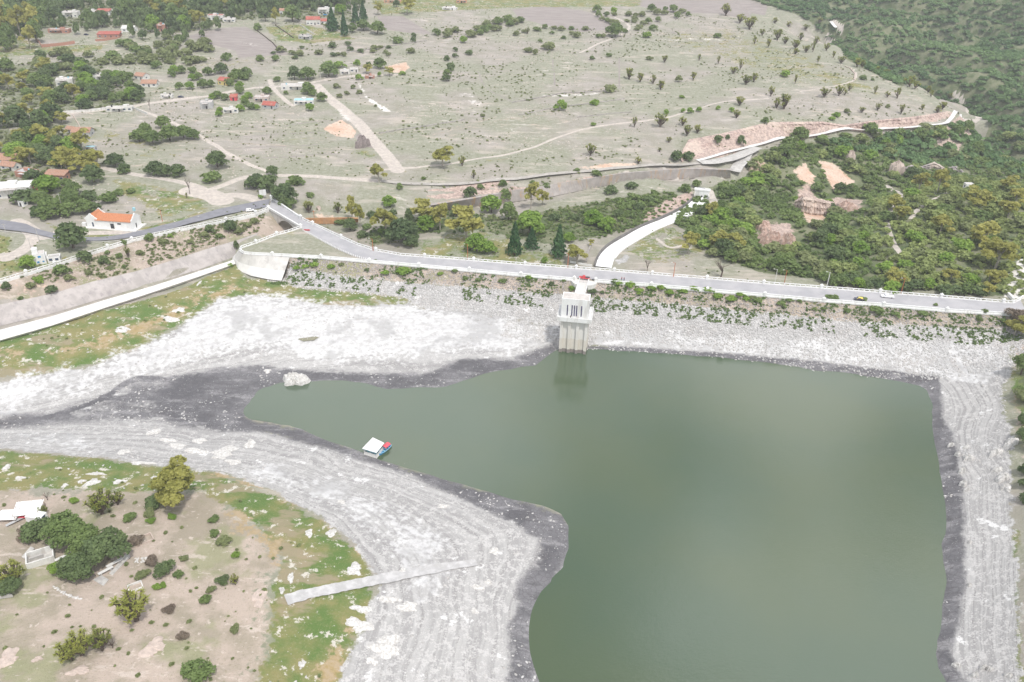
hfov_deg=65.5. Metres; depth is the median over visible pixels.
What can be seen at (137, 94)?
tree
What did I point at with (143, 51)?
shrub
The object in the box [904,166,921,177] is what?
tree
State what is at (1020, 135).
bush
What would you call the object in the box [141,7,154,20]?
tree
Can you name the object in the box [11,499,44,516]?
canopy
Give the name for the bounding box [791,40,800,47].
yucca tree
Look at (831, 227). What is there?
tree
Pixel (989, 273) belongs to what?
eucalyptus tree
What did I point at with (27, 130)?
tree
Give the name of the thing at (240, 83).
tree
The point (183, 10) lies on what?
tree
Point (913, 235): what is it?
bush
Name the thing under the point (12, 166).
orange roofed villa
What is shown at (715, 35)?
bush
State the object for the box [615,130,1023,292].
ravine undergrowth
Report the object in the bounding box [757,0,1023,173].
hillside woodland
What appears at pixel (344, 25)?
conifer tree
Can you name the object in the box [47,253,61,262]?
white hut
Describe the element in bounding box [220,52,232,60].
bush
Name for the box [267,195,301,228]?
road bridge
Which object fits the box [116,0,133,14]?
tree
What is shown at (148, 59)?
shrub
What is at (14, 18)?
eucalyptus tree
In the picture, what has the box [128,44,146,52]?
bush
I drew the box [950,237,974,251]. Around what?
bush
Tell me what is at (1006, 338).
riprap weeds
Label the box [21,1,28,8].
eucalyptus tree
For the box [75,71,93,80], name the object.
tree
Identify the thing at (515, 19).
shrub
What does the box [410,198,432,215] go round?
eucalyptus tree
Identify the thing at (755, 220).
bush
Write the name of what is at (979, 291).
bush
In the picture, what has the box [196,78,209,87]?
tree
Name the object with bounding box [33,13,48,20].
tree
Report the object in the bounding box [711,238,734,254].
tree
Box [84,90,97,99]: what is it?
tree
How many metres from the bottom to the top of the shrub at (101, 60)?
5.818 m
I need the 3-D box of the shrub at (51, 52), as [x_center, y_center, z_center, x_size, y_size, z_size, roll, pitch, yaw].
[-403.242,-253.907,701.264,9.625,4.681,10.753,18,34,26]
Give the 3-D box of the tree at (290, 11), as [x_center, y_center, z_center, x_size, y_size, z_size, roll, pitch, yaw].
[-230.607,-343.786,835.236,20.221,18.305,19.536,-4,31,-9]
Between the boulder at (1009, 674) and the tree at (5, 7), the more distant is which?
the tree at (5, 7)
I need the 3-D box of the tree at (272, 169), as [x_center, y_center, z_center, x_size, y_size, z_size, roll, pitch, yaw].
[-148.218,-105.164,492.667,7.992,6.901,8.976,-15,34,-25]
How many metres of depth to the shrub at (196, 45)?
729.41 m
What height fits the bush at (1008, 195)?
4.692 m
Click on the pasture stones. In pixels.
(437, 74)
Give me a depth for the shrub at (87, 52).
699.20 m
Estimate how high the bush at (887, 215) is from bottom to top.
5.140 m
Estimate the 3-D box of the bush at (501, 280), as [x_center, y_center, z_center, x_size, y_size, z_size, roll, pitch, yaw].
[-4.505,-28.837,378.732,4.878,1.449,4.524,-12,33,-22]
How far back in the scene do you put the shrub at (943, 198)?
473.87 m
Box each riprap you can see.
[267,271,1023,379]
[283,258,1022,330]
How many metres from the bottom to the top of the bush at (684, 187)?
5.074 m
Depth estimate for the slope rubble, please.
399.19 m
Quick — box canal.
[696,110,963,160]
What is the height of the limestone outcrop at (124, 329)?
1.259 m
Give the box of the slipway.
[284,559,476,604]
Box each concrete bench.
[97,566,112,574]
[106,557,122,567]
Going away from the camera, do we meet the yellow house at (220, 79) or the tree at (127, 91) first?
the tree at (127, 91)
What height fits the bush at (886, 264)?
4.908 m
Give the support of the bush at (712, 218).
on the ground
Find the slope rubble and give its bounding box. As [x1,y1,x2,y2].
[26,213,264,286]
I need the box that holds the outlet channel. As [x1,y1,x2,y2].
[596,197,707,267]
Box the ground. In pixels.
[0,0,1023,681]
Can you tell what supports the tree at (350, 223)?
on the ground
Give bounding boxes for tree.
[0,0,3,15]
[0,15,9,25]
[0,22,17,48]
[0,30,11,51]
[0,56,14,70]
[0,73,14,89]
[0,112,5,125]
[0,557,25,582]
[0,574,21,595]
[1,4,13,28]
[1,142,22,156]
[3,104,30,126]
[4,4,25,35]
[9,154,26,162]
[10,128,24,134]
[10,131,30,145]
[13,146,35,163]
[14,141,28,154]
[15,69,29,80]
[15,82,27,87]
[16,102,32,112]
[17,255,36,267]
[18,25,35,48]
[18,68,29,73]
[18,119,34,128]
[19,6,25,23]
[20,87,33,94]
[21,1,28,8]
[21,93,33,104]
[22,126,35,140]
[22,168,44,179]
[23,4,37,21]
[25,72,39,83]
[25,142,34,147]
[26,17,44,42]
[29,108,50,125]
[29,123,56,134]
[30,0,42,8]
[30,174,60,192]
[30,190,50,202]
[32,133,49,144]
[32,143,45,150]
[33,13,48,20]
[33,17,41,24]
[33,146,53,161]
[34,57,50,67]
[34,80,47,87]
[34,195,59,216]
[36,5,55,16]
[36,86,51,95]
[37,505,47,511]
[38,68,50,76]
[38,101,62,120]
[38,509,85,548]
[39,74,53,86]
[39,99,52,106]
[39,110,52,125]
[39,212,50,219]
[40,0,49,5]
[41,63,57,75]
[41,89,58,102]
[42,130,56,142]
[44,5,61,19]
[46,561,58,573]
[47,147,69,168]
[48,0,62,11]
[48,135,63,148]
[51,125,67,134]
[53,111,69,123]
[53,221,88,248]
[53,639,77,663]
[54,87,62,92]
[55,91,71,102]
[55,187,78,200]
[55,552,97,581]
[57,155,77,170]
[58,81,71,93]
[58,201,76,216]
[59,136,82,149]
[60,192,77,202]
[63,181,82,190]
[63,627,90,656]
[64,83,80,99]
[64,523,100,555]
[66,147,80,165]
[70,127,90,148]
[72,60,86,70]
[72,198,92,212]
[73,70,81,77]
[74,80,85,90]
[74,94,88,101]
[74,98,93,108]
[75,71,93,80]
[75,155,92,161]
[75,159,89,170]
[78,8,92,20]
[78,64,96,73]
[78,163,104,181]
[80,149,103,162]
[82,525,131,564]
[83,486,113,514]
[84,77,98,84]
[84,83,94,87]
[84,86,97,91]
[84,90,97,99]
[84,161,100,167]
[84,627,111,650]
[91,10,108,26]
[95,79,114,89]
[95,88,110,99]
[97,85,108,89]
[99,73,111,81]
[100,69,111,75]
[102,152,124,165]
[107,92,117,100]
[107,586,149,623]
[109,70,121,75]
[109,76,122,86]
[109,490,124,504]
[115,91,127,100]
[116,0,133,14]
[116,70,130,82]
[116,163,129,172]
[123,80,134,87]
[123,86,138,99]
[123,246,130,257]
[126,72,133,79]
[128,88,145,100]
[128,128,143,141]
[131,0,144,8]
[131,84,144,91]
[135,7,143,16]
[138,121,151,132]
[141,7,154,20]
[142,129,162,143]
[142,160,162,174]
[144,14,159,24]
[144,22,154,31]
[148,455,194,506]
[151,3,160,12]
[153,477,183,502]
[154,115,170,125]
[155,2,166,19]
[158,124,179,140]
[159,164,171,175]
[164,2,181,18]
[164,16,176,27]
[167,163,186,176]
[168,64,177,71]
[169,0,186,8]
[174,82,183,89]
[174,124,191,137]
[176,15,190,24]
[177,65,185,72]
[178,7,190,17]
[183,0,200,10]
[184,81,194,87]
[185,129,199,138]
[187,73,196,79]
[188,9,205,29]
[193,0,212,7]
[194,72,202,79]
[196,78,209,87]
[202,67,215,74]
[205,149,229,167]
[207,79,215,85]
[208,93,215,98]
[212,91,221,97]
[213,62,228,72]
[220,93,229,99]
[227,72,237,79]
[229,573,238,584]
[231,0,242,5]
[233,240,238,247]
[234,85,244,92]
[235,81,243,86]
[235,104,245,110]
[240,98,249,105]
[241,0,253,11]
[242,66,252,74]
[244,175,258,188]
[249,173,262,183]
[256,174,277,191]
[258,6,270,21]
[259,0,271,8]
[262,86,271,92]
[266,165,278,174]
[267,0,279,8]
[270,183,298,200]
[271,7,279,21]
[277,196,296,207]
[282,4,301,21]
[287,65,299,79]
[291,0,308,4]
[298,66,316,79]
[300,81,314,91]
[302,200,312,212]
[305,103,313,110]
[316,92,327,100]
[318,61,338,76]
[325,7,340,30]
[333,201,343,212]
[340,10,348,35]
[341,217,357,229]
[345,195,356,216]
[347,22,356,31]
[351,4,358,22]
[354,203,364,227]
[356,19,370,30]
[359,0,367,19]
[362,64,372,73]
[369,163,387,182]
[369,208,397,229]
[370,20,386,33]
[373,57,386,68]
[374,1,382,14]
[381,195,396,205]
[381,217,418,240]
[384,66,393,75]
[393,0,400,6]
[400,0,415,13]
[402,234,418,246]
[404,208,412,219]
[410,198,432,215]
[417,214,435,230]
[431,202,447,229]
[432,145,454,166]
[442,69,451,74]
[442,74,450,80]
[444,205,484,238]
[449,203,458,215]
[458,156,465,165]
[463,186,476,197]
[463,233,486,251]
[480,194,501,212]
[480,240,497,252]
[499,201,517,219]
[500,188,511,199]
[505,221,522,256]
[512,209,544,232]
[523,228,539,249]
[524,181,538,208]
[537,189,548,204]
[550,224,567,258]
[563,231,575,241]
[567,244,589,264]
[583,208,602,223]
[586,143,596,155]
[592,4,601,10]
[598,216,615,231]
[604,22,624,36]
[625,67,634,78]
[637,73,643,81]
[647,3,656,11]
[654,112,668,126]
[656,80,664,89]
[669,4,677,11]
[674,12,680,17]
[678,116,686,125]
[682,231,700,253]
[683,225,695,233]
[684,125,692,135]
[688,226,709,241]
[694,124,702,132]
[696,206,708,214]
[705,201,718,214]
[709,229,729,245]
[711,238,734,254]
[715,258,730,276]
[718,200,726,206]
[721,3,731,15]
[723,185,741,196]
[723,249,739,262]
[725,217,740,230]
[728,232,746,245]
[732,109,740,117]
[735,184,746,193]
[736,96,745,105]
[737,14,745,22]
[741,74,752,84]
[742,16,756,29]
[749,170,765,177]
[751,72,758,81]
[768,86,774,95]
[770,255,788,267]
[773,97,780,107]
[774,29,782,39]
[777,143,793,155]
[779,136,798,147]
[780,93,791,108]
[790,126,809,139]
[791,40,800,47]
[797,140,806,149]
[803,45,811,52]
[812,229,829,243]
[818,222,838,233]
[818,271,831,281]
[820,87,831,96]
[822,244,846,259]
[824,233,836,244]
[833,145,847,155]
[834,182,848,192]
[836,85,845,95]
[836,275,850,285]
[837,56,846,63]
[847,183,857,192]
[851,240,869,253]
[851,277,865,287]
[855,58,861,66]
[858,230,868,240]
[862,122,882,135]
[879,137,890,143]
[882,280,901,293]
[885,266,909,282]
[887,193,905,206]
[892,206,911,216]
[894,87,901,97]
[899,104,905,112]
[904,75,916,86]
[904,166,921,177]
[911,172,932,188]
[912,127,928,137]
[913,81,920,88]
[924,277,937,288]
[931,213,955,234]
[932,168,951,193]
[935,105,941,112]
[939,101,946,108]
[942,268,960,279]
[950,124,966,133]
[961,184,996,205]
[962,281,975,293]
[964,119,974,129]
[970,141,984,152]
[970,220,1001,247]
[978,238,1021,268]
[982,281,997,291]
[983,269,1000,282]
[990,270,1008,283]
[999,200,1020,217]
[1000,175,1019,185]
[1003,315,1023,335]
[1008,188,1023,202]
[1012,353,1023,374]
[1017,412,1023,423]
[1017,463,1023,474]
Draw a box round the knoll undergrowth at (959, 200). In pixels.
[871,179,1023,294]
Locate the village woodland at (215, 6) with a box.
[2,0,360,38]
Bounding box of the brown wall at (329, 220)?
[304,217,357,223]
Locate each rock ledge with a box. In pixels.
[795,196,835,215]
[905,162,963,171]
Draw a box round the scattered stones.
[0,209,1010,681]
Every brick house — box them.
[14,167,38,176]
[47,27,71,32]
[156,22,166,30]
[365,73,374,78]
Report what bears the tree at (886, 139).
on the ground
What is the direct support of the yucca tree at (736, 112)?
on the ground
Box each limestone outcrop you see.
[1,464,10,469]
[15,476,25,479]
[82,478,100,486]
[86,472,106,474]
[113,479,127,483]
[115,326,130,332]
[117,449,130,454]
[131,461,155,464]
[146,429,160,434]
[160,438,176,441]
[163,316,179,321]
[168,443,186,448]
[171,307,184,312]
[183,447,208,452]
[192,438,206,443]
[210,445,238,456]
[211,456,225,458]
[224,459,240,464]
[243,439,255,447]
[287,572,293,583]
[298,660,305,666]
[305,529,311,537]
[325,529,336,537]
[345,616,373,632]
[347,561,360,575]
[349,605,371,612]
[366,656,377,665]
[367,634,399,658]
[378,596,401,602]
[395,601,417,611]
[438,504,449,508]
[470,608,478,613]
[471,584,484,589]
[489,547,498,554]
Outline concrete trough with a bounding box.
[25,545,55,568]
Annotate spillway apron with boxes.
[699,146,761,163]
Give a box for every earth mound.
[355,135,370,148]
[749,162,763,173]
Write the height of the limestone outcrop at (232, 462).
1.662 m
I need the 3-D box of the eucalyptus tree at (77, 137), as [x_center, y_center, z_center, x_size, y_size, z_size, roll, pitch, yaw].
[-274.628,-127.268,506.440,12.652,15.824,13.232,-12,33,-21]
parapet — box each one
[239,248,576,280]
[594,277,1012,316]
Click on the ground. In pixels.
(370, 520)
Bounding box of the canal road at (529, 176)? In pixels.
[379,162,701,184]
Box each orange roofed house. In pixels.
[44,169,70,178]
[70,127,94,136]
[134,72,149,79]
[140,79,159,86]
[384,0,401,2]
[456,0,466,2]
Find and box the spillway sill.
[0,260,235,340]
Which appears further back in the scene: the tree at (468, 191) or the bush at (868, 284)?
the tree at (468, 191)
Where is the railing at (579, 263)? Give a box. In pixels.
[570,261,591,266]
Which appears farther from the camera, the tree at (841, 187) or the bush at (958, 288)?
the tree at (841, 187)
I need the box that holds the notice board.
[259,189,265,196]
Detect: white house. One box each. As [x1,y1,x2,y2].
[55,76,73,85]
[61,9,79,17]
[92,72,100,79]
[222,106,238,112]
[223,17,235,21]
[280,82,303,89]
[293,97,313,104]
[318,6,334,13]
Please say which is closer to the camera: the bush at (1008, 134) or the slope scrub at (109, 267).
the slope scrub at (109, 267)
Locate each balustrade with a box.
[0,207,268,283]
[240,226,299,248]
[301,217,1021,303]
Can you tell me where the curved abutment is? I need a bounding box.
[232,250,289,280]
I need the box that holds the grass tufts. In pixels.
[1,2,1017,681]
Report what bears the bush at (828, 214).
on the ground
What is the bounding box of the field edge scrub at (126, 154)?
[65,27,923,198]
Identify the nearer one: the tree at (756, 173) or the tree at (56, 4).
the tree at (756, 173)
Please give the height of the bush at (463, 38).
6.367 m
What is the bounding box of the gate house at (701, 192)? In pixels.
[694,187,710,199]
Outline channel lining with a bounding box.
[0,233,257,325]
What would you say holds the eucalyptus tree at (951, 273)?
on the ground
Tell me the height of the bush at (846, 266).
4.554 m
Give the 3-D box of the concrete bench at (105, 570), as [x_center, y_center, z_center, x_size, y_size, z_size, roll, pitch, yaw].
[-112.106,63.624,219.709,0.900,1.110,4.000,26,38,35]
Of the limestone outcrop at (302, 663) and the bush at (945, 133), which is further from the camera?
the bush at (945, 133)
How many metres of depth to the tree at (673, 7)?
917.65 m
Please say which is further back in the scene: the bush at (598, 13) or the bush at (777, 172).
the bush at (598, 13)
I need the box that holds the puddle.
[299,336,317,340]
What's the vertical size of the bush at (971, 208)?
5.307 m
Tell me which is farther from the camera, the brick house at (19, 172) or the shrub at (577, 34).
the shrub at (577, 34)
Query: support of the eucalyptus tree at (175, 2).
on the ground
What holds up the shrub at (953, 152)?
on the ground
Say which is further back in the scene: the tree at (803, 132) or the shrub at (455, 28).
the shrub at (455, 28)
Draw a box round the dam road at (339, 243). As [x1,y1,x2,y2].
[270,200,1023,311]
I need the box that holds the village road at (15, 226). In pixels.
[0,199,269,240]
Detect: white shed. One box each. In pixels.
[17,200,27,206]
[120,25,137,31]
[160,92,173,97]
[340,68,349,74]
[350,67,357,72]
[442,6,457,9]
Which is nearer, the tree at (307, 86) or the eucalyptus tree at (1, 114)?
the eucalyptus tree at (1, 114)
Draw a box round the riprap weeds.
[265,258,1023,344]
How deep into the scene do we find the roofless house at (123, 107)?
583.80 m
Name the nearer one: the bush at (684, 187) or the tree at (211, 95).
the bush at (684, 187)
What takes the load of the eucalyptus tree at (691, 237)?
on the ground
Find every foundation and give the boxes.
[127,580,143,590]
[134,532,153,544]
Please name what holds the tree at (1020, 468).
on the ground
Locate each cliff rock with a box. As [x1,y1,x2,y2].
[755,220,770,231]
[757,230,781,244]
[779,232,795,245]
[835,200,857,211]
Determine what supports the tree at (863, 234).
on the ground
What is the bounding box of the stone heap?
[134,557,146,562]
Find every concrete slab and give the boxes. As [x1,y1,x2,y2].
[0,593,12,598]
[22,546,34,558]
[93,575,108,585]
[109,554,130,574]
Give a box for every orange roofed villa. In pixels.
[0,153,17,161]
[0,160,21,170]
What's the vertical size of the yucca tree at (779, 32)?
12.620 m
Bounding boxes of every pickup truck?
[579,275,589,279]
[881,293,893,298]
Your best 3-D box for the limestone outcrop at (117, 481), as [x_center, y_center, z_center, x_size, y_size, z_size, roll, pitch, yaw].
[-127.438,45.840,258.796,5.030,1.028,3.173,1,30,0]
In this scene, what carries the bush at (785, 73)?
on the ground
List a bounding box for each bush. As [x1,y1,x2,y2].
[0,281,11,288]
[8,188,35,202]
[18,516,50,543]
[28,205,38,216]
[32,275,43,282]
[33,50,46,57]
[44,285,57,292]
[52,264,72,273]
[56,56,66,60]
[59,178,71,184]
[61,53,74,60]
[68,497,79,503]
[73,57,88,62]
[75,250,92,262]
[78,190,97,200]
[90,202,101,210]
[97,190,118,201]
[98,255,110,263]
[103,50,121,58]
[113,188,123,195]
[114,39,123,44]
[115,253,122,257]
[117,167,130,173]
[120,38,136,43]
[123,512,136,522]
[126,187,135,192]
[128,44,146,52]
[143,233,153,240]
[143,495,161,509]
[145,517,155,523]
[148,60,161,67]
[151,583,161,589]
[152,559,175,579]
[159,581,166,587]
[167,70,176,76]
[167,513,176,519]
[172,569,184,578]
[173,34,186,40]
[180,657,216,681]
[187,66,196,72]
[198,594,211,603]
[200,170,221,182]
[205,224,215,231]
[207,514,218,522]
[209,529,219,537]
[213,574,229,585]
[215,233,225,237]
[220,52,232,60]
[223,220,236,230]
[224,77,234,84]
[231,69,241,76]
[231,551,239,557]
[239,72,249,78]
[246,102,254,108]
[253,23,261,29]
[255,55,264,60]
[271,54,278,59]
[273,76,280,80]
[285,175,305,185]
[305,192,314,197]
[308,89,316,94]
[310,262,318,266]
[328,43,336,46]
[334,61,346,66]
[334,219,342,223]
[335,4,346,12]
[353,59,360,65]
[355,74,363,78]
[356,230,368,237]
[362,223,371,229]
[366,210,375,216]
[388,209,396,214]
[392,36,403,42]
[396,183,403,189]
[396,266,411,274]
[432,28,440,34]
[446,62,454,70]
[460,36,467,41]
[476,28,483,33]
[477,25,490,31]
[477,184,484,188]
[493,16,503,23]
[498,278,506,282]
[499,179,507,185]
[502,14,512,21]
[506,20,513,25]
[517,16,524,21]
[541,257,547,263]
[542,182,551,187]
[548,213,560,220]
[553,99,567,108]
[569,213,580,220]
[578,208,590,214]
[589,99,599,105]
[591,169,601,175]
[595,10,601,15]
[603,185,618,193]
[611,209,625,216]
[624,182,638,187]
[625,281,635,287]
[627,192,638,198]
[634,202,645,208]
[634,288,644,294]
[641,31,651,36]
[642,195,654,202]
[648,24,657,29]
[657,285,665,289]
[664,289,674,293]
[670,150,682,160]
[677,183,691,192]
[682,151,694,160]
[692,179,701,186]
[696,239,711,248]
[702,213,718,223]
[713,33,722,37]
[713,207,731,218]
[713,293,722,298]
[714,135,723,142]
[714,219,725,224]
[717,183,730,188]
[717,224,730,231]
[721,205,732,213]
[725,295,736,300]
[727,202,740,208]
[728,238,743,250]
[732,200,747,207]
[733,196,745,202]
[733,206,746,214]
[737,135,746,144]
[737,221,754,235]
[738,177,755,185]
[738,245,757,255]
[740,188,754,196]
[742,207,756,214]
[743,195,754,201]
[743,214,762,225]
[746,238,761,251]
[751,156,763,162]
[753,176,769,184]
[753,297,762,302]
[754,186,769,193]
[760,117,768,123]
[761,163,774,171]
[763,173,776,184]
[765,151,782,161]
[769,169,781,176]
[776,301,786,306]
[777,156,786,163]
[780,70,789,76]
[781,244,797,252]
[784,259,802,274]
[792,241,801,246]
[807,232,815,240]
[811,182,824,190]
[813,148,827,157]
[814,134,828,142]
[825,146,834,150]
[825,211,844,219]
[825,260,842,272]
[825,294,838,301]
[829,214,849,222]
[829,276,840,286]
[831,112,840,116]
[831,234,844,241]
[833,223,847,232]
[838,228,853,235]
[839,132,852,138]
[840,262,858,271]
[842,247,855,257]
[843,234,866,245]
[843,308,851,312]
[844,274,858,283]
[845,145,853,150]
[845,163,864,171]
[852,257,864,267]
[855,216,871,224]
[856,133,869,140]
[857,169,869,173]
[859,74,866,79]
[862,149,878,159]
[862,280,873,288]
[864,234,884,243]
[868,277,884,287]
[869,305,884,314]
[871,132,882,137]
[871,197,892,209]
[875,260,893,269]
[878,210,896,220]
[883,147,897,153]
[889,170,899,177]
[890,268,913,277]
[890,311,900,317]
[892,127,906,133]
[892,251,913,259]
[894,134,903,143]
[896,259,914,267]
[899,222,920,231]
[899,281,911,291]
[902,247,914,255]
[903,188,921,195]
[905,229,926,241]
[907,279,925,288]
[914,260,935,272]
[915,273,935,282]
[917,310,930,315]
[918,199,938,207]
[921,228,937,236]
[921,256,937,264]
[924,209,933,220]
[924,222,939,228]
[924,250,941,260]
[926,208,948,218]
[928,130,940,135]
[930,271,942,280]
[934,125,947,131]
[934,203,954,211]
[934,240,957,252]
[935,284,955,294]
[936,128,950,137]
[938,251,955,260]
[942,186,957,192]
[948,213,961,225]
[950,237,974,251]
[951,285,967,294]
[952,174,969,183]
[959,252,976,259]
[962,272,981,283]
[963,204,980,216]
[966,176,989,183]
[967,235,985,242]
[971,253,990,262]
[971,284,988,296]
[972,157,983,163]
[972,209,994,220]
[975,182,994,191]
[976,316,982,321]
[982,204,1006,216]
[985,183,997,189]
[987,167,1002,174]
[987,192,1002,204]
[994,134,1007,141]
[1001,192,1016,201]
[1002,131,1016,138]
[1003,160,1020,169]
[1005,184,1022,190]
[1013,145,1023,150]
[1014,132,1023,138]
[1015,426,1023,436]
[1017,478,1023,485]
[1017,492,1023,504]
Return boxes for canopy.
[0,508,19,522]
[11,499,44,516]
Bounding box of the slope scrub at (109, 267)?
[20,213,264,283]
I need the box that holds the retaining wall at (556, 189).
[431,168,730,209]
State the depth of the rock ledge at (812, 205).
503.33 m
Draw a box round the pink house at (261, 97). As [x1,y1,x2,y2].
[254,93,269,101]
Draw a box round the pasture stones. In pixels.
[11,2,924,203]
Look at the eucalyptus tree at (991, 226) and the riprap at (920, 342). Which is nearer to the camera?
the riprap at (920, 342)
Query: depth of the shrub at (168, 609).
208.07 m
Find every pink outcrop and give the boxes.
[0,647,18,668]
[31,656,42,661]
[64,664,88,675]
[137,636,164,657]
[251,589,267,607]
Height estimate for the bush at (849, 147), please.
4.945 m
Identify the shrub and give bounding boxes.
[15,528,36,542]
[25,282,35,287]
[30,61,41,68]
[31,55,42,61]
[48,50,59,55]
[53,46,68,54]
[59,49,72,54]
[60,61,73,68]
[63,274,76,280]
[82,50,94,56]
[84,270,92,275]
[96,57,109,64]
[110,56,124,61]
[112,60,124,63]
[123,42,136,47]
[124,53,133,57]
[124,58,135,63]
[127,534,144,545]
[134,53,146,58]
[134,568,151,579]
[136,50,147,57]
[137,57,144,62]
[143,55,159,63]
[143,507,154,517]
[144,554,157,565]
[147,53,161,58]
[153,40,165,47]
[158,238,168,244]
[159,49,170,54]
[160,604,174,613]
[161,33,172,39]
[161,52,174,59]
[163,57,175,63]
[165,44,176,51]
[170,40,181,46]
[173,50,183,55]
[175,630,189,639]
[178,555,188,561]
[179,55,195,63]
[181,48,192,54]
[184,39,194,45]
[189,41,203,50]
[192,55,200,62]
[197,37,211,43]
[198,231,208,236]
[199,56,206,60]
[202,44,214,51]
[205,586,216,592]
[215,534,232,546]
[229,623,238,633]
[233,227,243,233]
[242,222,251,227]
[249,217,259,223]
[275,45,286,50]
[295,49,303,54]
[314,49,322,53]
[406,47,415,52]
[442,30,452,36]
[451,26,460,31]
[466,30,477,36]
[481,19,491,24]
[491,24,501,29]
[509,17,519,22]
[524,46,532,51]
[540,41,554,48]
[572,31,580,36]
[604,84,617,91]
[653,8,662,13]
[675,75,682,80]
[699,220,713,228]
[705,246,722,255]
[730,227,751,238]
[735,251,752,261]
[746,160,761,170]
[757,183,770,188]
[764,240,783,251]
[796,250,810,256]
[799,255,818,265]
[809,219,823,227]
[812,259,833,271]
[813,267,832,275]
[826,206,844,214]
[843,157,854,163]
[862,183,873,189]
[866,204,885,214]
[883,142,896,147]
[904,266,917,278]
[911,247,924,257]
[919,123,933,130]
[936,193,952,202]
[946,149,960,157]
[960,221,972,229]
[969,218,986,228]
[990,229,1008,237]
[1004,307,1023,322]
[1006,215,1023,228]
[1011,140,1023,146]
[1013,388,1023,400]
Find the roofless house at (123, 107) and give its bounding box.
[105,104,133,111]
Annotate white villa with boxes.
[0,180,33,198]
[207,13,224,19]
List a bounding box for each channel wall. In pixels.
[594,195,693,266]
[615,202,706,258]
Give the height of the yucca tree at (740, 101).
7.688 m
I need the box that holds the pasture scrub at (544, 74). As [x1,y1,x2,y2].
[98,1,923,146]
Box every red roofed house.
[97,8,111,15]
[97,31,121,37]
[229,94,237,100]
[261,101,278,108]
[306,16,320,24]
[320,18,327,23]
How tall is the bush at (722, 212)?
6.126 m
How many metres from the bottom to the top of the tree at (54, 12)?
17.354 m
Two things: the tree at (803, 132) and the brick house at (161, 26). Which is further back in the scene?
the brick house at (161, 26)
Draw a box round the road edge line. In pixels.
[6,215,230,241]
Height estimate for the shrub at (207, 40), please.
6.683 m
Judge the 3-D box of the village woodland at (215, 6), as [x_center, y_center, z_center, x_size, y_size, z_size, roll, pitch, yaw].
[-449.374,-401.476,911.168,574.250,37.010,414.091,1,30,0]
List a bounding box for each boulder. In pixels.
[283,371,310,385]
[846,150,855,159]
[888,159,904,174]
[951,662,959,667]
[957,467,965,473]
[959,480,966,486]
[963,454,974,460]
[970,671,978,677]
[979,664,986,670]
[986,666,993,671]
[988,448,1002,457]
[991,466,1002,472]
[994,473,1008,483]
[999,483,1010,491]
[1002,437,1018,449]
[1003,672,1012,677]
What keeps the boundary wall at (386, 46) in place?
on the ground
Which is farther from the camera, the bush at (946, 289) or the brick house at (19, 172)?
the brick house at (19, 172)
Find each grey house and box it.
[199,99,213,108]
[298,33,311,39]
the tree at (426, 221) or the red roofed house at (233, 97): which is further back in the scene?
the red roofed house at (233, 97)
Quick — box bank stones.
[941,327,1020,411]
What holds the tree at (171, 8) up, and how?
on the ground
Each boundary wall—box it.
[41,41,74,46]
[63,107,105,112]
[95,37,117,40]
[133,107,147,114]
[336,40,426,52]
[379,119,463,133]
[512,91,600,102]
[519,98,624,114]
[577,112,630,117]
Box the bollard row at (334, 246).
[304,230,365,258]
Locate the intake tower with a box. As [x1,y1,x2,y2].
[557,292,593,354]
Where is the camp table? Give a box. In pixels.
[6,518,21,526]
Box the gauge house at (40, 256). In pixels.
[31,247,46,264]
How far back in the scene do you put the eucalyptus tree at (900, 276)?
382.12 m
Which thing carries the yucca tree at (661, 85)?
on the ground
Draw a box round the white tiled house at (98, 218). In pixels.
[81,208,145,231]
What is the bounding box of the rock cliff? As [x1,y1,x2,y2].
[681,111,949,161]
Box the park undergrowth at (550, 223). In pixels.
[57,191,746,265]
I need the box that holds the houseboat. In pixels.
[362,438,383,457]
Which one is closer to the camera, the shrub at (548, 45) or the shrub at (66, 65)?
the shrub at (66, 65)
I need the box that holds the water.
[243,349,946,681]
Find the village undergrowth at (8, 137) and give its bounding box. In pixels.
[0,0,619,229]
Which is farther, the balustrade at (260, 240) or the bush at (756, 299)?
the balustrade at (260, 240)
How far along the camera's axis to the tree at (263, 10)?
829.21 m
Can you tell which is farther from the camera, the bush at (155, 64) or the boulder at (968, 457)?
the bush at (155, 64)
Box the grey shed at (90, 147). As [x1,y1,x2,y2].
[85,145,97,149]
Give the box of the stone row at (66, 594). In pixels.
[53,586,81,599]
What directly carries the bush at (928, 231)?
on the ground
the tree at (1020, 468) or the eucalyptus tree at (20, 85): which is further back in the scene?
the eucalyptus tree at (20, 85)
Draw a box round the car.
[854,296,864,300]
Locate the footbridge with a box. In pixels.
[571,277,596,293]
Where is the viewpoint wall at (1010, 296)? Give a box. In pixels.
[999,282,1014,300]
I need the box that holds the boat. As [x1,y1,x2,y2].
[379,442,391,454]
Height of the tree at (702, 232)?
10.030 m
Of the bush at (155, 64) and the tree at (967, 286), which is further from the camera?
the bush at (155, 64)
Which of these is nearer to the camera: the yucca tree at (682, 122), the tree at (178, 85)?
the yucca tree at (682, 122)
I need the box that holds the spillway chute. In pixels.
[730,153,752,171]
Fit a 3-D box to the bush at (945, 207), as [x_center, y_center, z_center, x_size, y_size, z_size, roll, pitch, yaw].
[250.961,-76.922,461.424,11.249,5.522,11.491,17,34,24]
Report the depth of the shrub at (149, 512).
240.68 m
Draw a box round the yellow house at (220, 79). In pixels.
[217,76,228,85]
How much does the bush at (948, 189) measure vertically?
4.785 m
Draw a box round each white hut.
[25,510,47,521]
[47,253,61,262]
[962,182,973,187]
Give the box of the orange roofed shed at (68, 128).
[65,125,74,133]
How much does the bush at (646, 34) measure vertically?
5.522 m
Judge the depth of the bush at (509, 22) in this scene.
847.24 m

